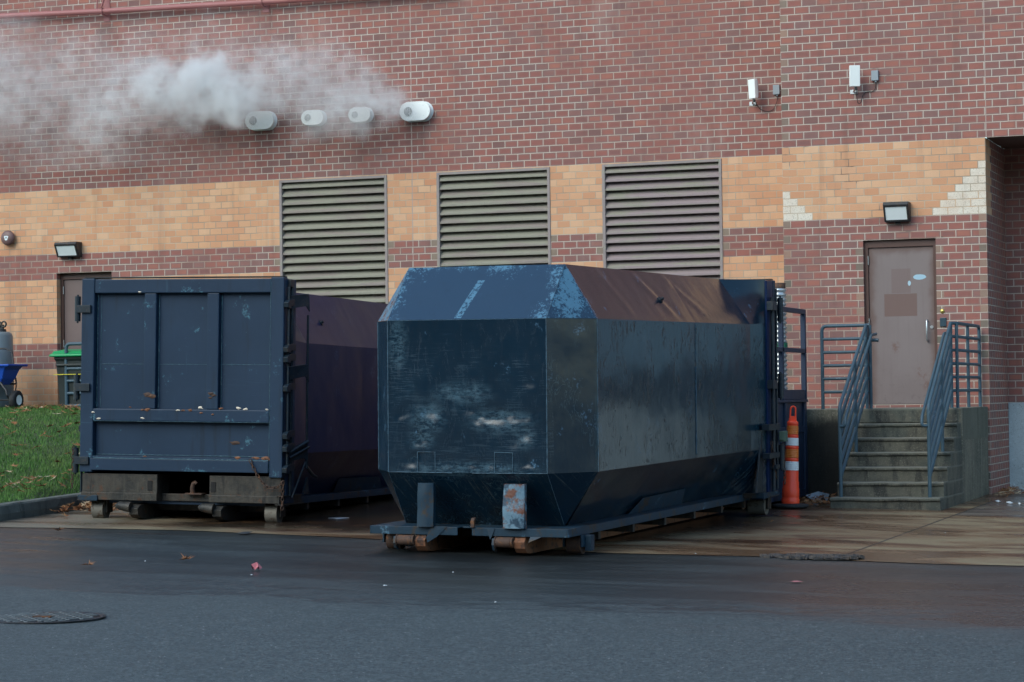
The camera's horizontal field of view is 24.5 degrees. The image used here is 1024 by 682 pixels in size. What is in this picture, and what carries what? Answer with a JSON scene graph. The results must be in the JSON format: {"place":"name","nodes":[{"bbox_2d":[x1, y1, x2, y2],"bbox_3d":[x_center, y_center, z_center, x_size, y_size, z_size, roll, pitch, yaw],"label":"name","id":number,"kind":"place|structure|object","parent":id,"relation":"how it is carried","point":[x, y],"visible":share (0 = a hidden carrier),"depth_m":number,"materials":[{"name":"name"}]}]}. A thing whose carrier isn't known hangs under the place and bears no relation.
{"place":"outdoors","nodes":[
{"label":"outdoors","id":0,"kind":"place"},
{"bbox_2d":[0,404,84,502],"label":"lawn","id":1,"kind":"structure","parent":0,"point":[50,450],"depth_m":31.45,"materials":[{"name":"plant"}]},
{"bbox_2d":[0,321,13,407],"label":"gas cylinder","id":2,"kind":"object","parent":1,"relation":"on","point":[6,339],"visible":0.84,"depth_m":36.97,"materials":[{"name":"metal"}]},
{"bbox_2d":[0,348,27,408],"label":"fertiliser spreader","id":3,"kind":"object","parent":1,"relation":"on","point":[8,373],"visible":0.95,"depth_m":36.33,"materials":[{"name":"blue plastic"}]},
{"bbox_2d":[49,349,80,407],"bbox_3d":[-6.714,0.628,36.540,0.640,1.010,0.629,-1,-1,21],"label":"wheelie bin","id":4,"kind":"object","parent":1,"relation":"on","point":[60,356],"visible":0.46,"depth_m":36.34,"materials":[{"name":"grey plastic"}]},
{"bbox_3d":[-5.998,1.419,35.980,2.500,0.455,0.550,-1,-1,21],"label":"concrete block","id":5,"kind":"object","parent":1,"relation":"on","visible":0},
{"bbox_2d":[64,342,80,406],"bbox_3d":[-6.116,0.598,36.067,1.627,1.193,0.056,-1,-1,21],"label":"guard rail","id":6,"kind":"object","parent":5,"relation":"on","point":[67,368],"visible":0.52,"depth_m":36.31,"materials":[{"name":"metal"}]},
{"bbox_2d":[329,517,348,518],"bbox_3d":[-1.954,1.993,26.632,0.240,0.006,0.240,-1,-1,21],"label":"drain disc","id":7,"kind":"object","parent":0,"point":[338,517],"visible":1,"depth_m":26.64,"materials":[{"name":"metal"}]},
{"bbox_2d":[0,527,1023,681],"bbox_3d":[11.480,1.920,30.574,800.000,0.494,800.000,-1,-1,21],"label":"ground","id":8,"kind":"structure","parent":0,"point":[298,608],"depth_m":16.87,"materials":[{"name":"grey asphalt"}]},
{"bbox_2d":[0,612,105,623],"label":"manhole cover","id":9,"kind":"object","parent":8,"relation":"on","point":[43,617],"visible":1,"depth_m":16.36,"materials":[{"name":"metal"}]},
{"bbox_2d":[0,492,114,520],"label":"granite curb","id":10,"kind":"structure","parent":8,"relation":"on","point":[19,509],"depth_m":26.94,"materials":[{"name":"grey stone"}]},
{"bbox_2d":[251,562,261,569],"bbox_3d":[-2.196,1.930,20.296,0.080,0.067,0.075,-1,-1,21],"label":"crumpled wrapper","id":11,"kind":"object","parent":8,"relation":"on","point":[255,565],"visible":1,"depth_m":20.28,"materials":[{"name":"pink paper"}]},
{"bbox_2d":[0,0,1023,493],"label":"brick building","id":12,"kind":"structure","parent":8,"relation":"on","point":[630,134],"depth_m":34.75,"materials":[{"name":"brick"}]},
{"bbox_2d":[1,230,14,245],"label":"fire bell","id":13,"kind":"object","parent":12,"relation":"attached to","point":[7,237],"visible":1,"depth_m":37.86,"materials":[{"name":"metal"}]},
{"bbox_2d":[54,242,81,258],"bbox_3d":[-7.043,-1.436,37.467,0.400,0.265,0.200,-1,-1,21],"label":"wall light","id":14,"kind":"object","parent":12,"relation":"attached to","point":[70,250],"visible":1,"depth_m":37.42,"materials":[{"name":"glass"}]},
{"bbox_2d":[60,272,111,349],"bbox_3d":[-6.711,0.046,37.608,1.000,2.265,0.170,-1,-1,21],"label":"door","id":15,"kind":"structure","parent":12,"relation":"in","point":[71,283],"depth_m":37.70,"materials":[{"name":"paint"}]},
{"bbox_2d":[0,0,333,21],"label":"red pipe","id":16,"kind":"object","parent":12,"relation":"attached to","point":[106,11],"visible":1,"depth_m":37.01,"materials":[{"name":"metal"}]},
{"bbox_2d":[245,111,276,130],"bbox_3d":[-3.862,-3.389,36.347,0.500,0.297,0.134,-1,-1,21],"label":"exhaust vent","id":17,"kind":"object","parent":12,"relation":"attached to","point":[260,120],"visible":1,"depth_m":36.30,"materials":[{"name":"white plastic"}]},
{"bbox_2d":[301,110,326,125],"bbox_3d":[-3.024,-3.403,36.034,0.384,0.241,0.134,-1,-1,21],"label":"exhaust vent","id":18,"kind":"object","parent":12,"relation":"attached to","point":[313,117],"visible":1,"depth_m":35.98,"materials":[{"name":"white plastic"}]},
{"bbox_2d":[348,107,373,122],"bbox_3d":[-2.289,-3.421,35.759,0.375,0.237,0.134,-1,-1,21],"label":"exhaust vent","id":19,"kind":"object","parent":12,"relation":"attached to","point":[360,114],"visible":1,"depth_m":35.71,"materials":[{"name":"white plastic"}]},
{"bbox_2d":[400,101,433,121],"bbox_3d":[-1.437,-3.442,35.440,0.510,0.302,0.134,-1,-1,21],"label":"exhaust vent","id":20,"kind":"object","parent":12,"relation":"attached to","point":[418,111],"visible":1,"depth_m":35.39,"materials":[{"name":"white plastic"}]},
{"bbox_2d":[748,79,758,105],"bbox_3d":[3.417,-3.534,33.564,0.142,0.351,0.291,-1,-1,-5],"label":"security camera","id":21,"kind":"object","parent":12,"relation":"attached to","point":[753,89],"visible":1,"depth_m":33.47,"materials":[{"name":"white plastic"}]},
{"bbox_2d":[755,85,779,111],"bbox_3d":[3.620,-3.446,33.547,0.376,0.373,0.119,-1,-1,-3],"label":"junction box","id":22,"kind":"object","parent":12,"relation":"attached to","point":[776,90],"visible":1,"depth_m":33.52,"materials":[{"name":"grey metal"}]},
{"bbox_2d":[849,65,859,93],"bbox_3d":[4.644,-3.554,32.128,0.140,0.361,0.252,-1,-1,-1],"label":"security camera","id":23,"kind":"object","parent":12,"relation":"attached to","point":[854,76],"visible":1,"depth_m":32.01,"materials":[{"name":"white plastic"}]},
{"bbox_2d":[856,70,878,103],"bbox_3d":[4.818,-3.445,32.108,0.334,0.454,0.131,-1,-1,-7],"label":"junction box","id":24,"kind":"object","parent":12,"relation":"attached to","point":[875,75],"visible":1,"depth_m":32.09,"materials":[{"name":"grey metal"}]},
{"bbox_2d":[883,201,910,223],"bbox_3d":[5.193,-1.728,31.896,0.345,0.295,0.200,-1,-1,21],"label":"wall light","id":25,"kind":"object","parent":12,"relation":"attached to","point":[897,212],"visible":1,"depth_m":31.85,"materials":[{"name":"glass"}]},
{"bbox_2d":[864,238,937,404],"bbox_3d":[5.292,-0.243,32.055,0.990,2.265,0.192,-1,-1,21],"label":"door","id":26,"kind":"structure","parent":12,"relation":"in","point":[901,291],"depth_m":32.02,"materials":[{"name":"paint"}]},
{"bbox_2d":[940,318,945,326],"bbox_3d":[5.791,-0.254,31.738,0.084,0.120,0.024,-1,-1,21],"label":"card reader","id":27,"kind":"object","parent":12,"relation":"attached to","point":[942,322],"visible":1,"depth_m":31.73,"materials":[{"name":"grey plastic"}]},
{"bbox_2d":[0,488,1023,565],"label":"concrete pavement","id":28,"kind":"structure","parent":0,"point":[987,529],"depth_m":25.15,"materials":[{"name":"beige concrete"}]},
{"bbox_2d":[71,276,393,521],"bbox_3d":[-2.756,0.725,29.165,2.732,2.715,6.496,0,-2,17],"label":"roll off container","id":29,"kind":"object","parent":28,"relation":"on","point":[234,399],"visible":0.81,"depth_m":26.34,"materials":[{"name":"blue metal"}]},
{"bbox_2d":[72,277,287,477],"bbox_3d":[-3.708,0.400,26.246,2.541,2.202,0.140,0,-2,17],"label":"door","id":30,"kind":"structure","parent":29,"relation":"in","point":[178,375],"depth_m":26.25,"materials":[{"name":"blue paint"}]},
{"bbox_2d":[0,403,1023,520],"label":"fallen leaves","id":31,"kind":"object","parent":28,"relation":"on","point":[87,504],"visible":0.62,"depth_m":29.39,"materials":[{"name":"brown plant"}]},
{"bbox_2d":[370,264,787,553],"bbox_3d":[0.746,0.640,24.915,2.758,2.715,6.496,-1,0,22],"label":"roll off container","id":32,"kind":"object","parent":28,"relation":"on","point":[575,409],"visible":1,"depth_m":22.25,"materials":[{"name":"blue metal"}]},
{"bbox_2d":[767,280,784,470],"bbox_3d":[1.954,0.409,27.748,2.541,2.202,0.140,-1,0,22],"label":"door","id":33,"kind":"structure","parent":32,"relation":"in","point":[779,300],"depth_m":27.27,"materials":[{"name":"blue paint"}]},
{"bbox_2d":[771,307,807,502],"bbox_3d":[2.114,0.851,30.977,3.620,2.440,4.850,-1,-1,21],"label":"waste compactor","id":34,"kind":"object","parent":28,"relation":"on","point":[798,399],"visible":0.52,"depth_m":29.98,"materials":[{"name":"paint"}]},
{"bbox_2d":[775,283,787,389],"bbox_3d":[3.436,0.002,30.365,0.212,1.505,0.212,-1,-1,21],"label":"ribbed duct","id":35,"kind":"object","parent":34,"relation":"attached to","point":[780,288],"visible":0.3,"depth_m":30.30,"materials":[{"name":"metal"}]},
{"bbox_2d":[771,406,808,507],"bbox_3d":[3.382,1.403,28.585,0.457,1.242,0.434,2,-1,1],"label":"traffic delineator","id":36,"kind":"object","parent":28,"relation":"on","point":[790,495],"visible":0.94,"depth_m":28.51,"materials":[{"name":"orange plastic"}]},
{"bbox_2d":[760,553,864,559],"bbox_3d":[2.744,1.974,21.642,0.975,0.046,0.460,-1,-1,21],"label":"crumbled patch","id":37,"kind":"object","parent":28,"relation":"on","point":[798,556],"visible":1,"depth_m":21.50,"materials":[{"name":"concrete"}]},
{"bbox_2d":[806,491,828,499],"bbox_3d":[3.843,1.956,29.734,0.249,0.127,0.323,-1,-1,21],"label":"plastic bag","id":38,"kind":"object","parent":28,"relation":"on","point":[816,494],"visible":0.71,"depth_m":29.71,"materials":[{"name":"grey plastic"}]},
{"bbox_2d":[799,407,988,510],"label":"concrete steps","id":39,"kind":"structure","parent":28,"relation":"on","point":[886,467],"depth_m":29.53,"materials":[{"name":"concrete"}]},
{"bbox_2d":[820,323,878,496],"bbox_3d":[4.080,0.845,29.622,0.758,2.157,1.912,-1,-1,21],"label":"stair railing","id":40,"kind":"object","parent":39,"relation":"on","point":[867,334],"visible":1,"depth_m":29.79,"materials":[{"name":"metal"}]},
{"bbox_2d":[920,321,981,497],"bbox_3d":[5.576,0.832,29.901,0.176,2.157,3.484,-1,-1,21],"label":"stair railing","id":41,"kind":"object","parent":39,"relation":"on","point":[941,393],"visible":0.98,"depth_m":29.38,"materials":[{"name":"metal"}]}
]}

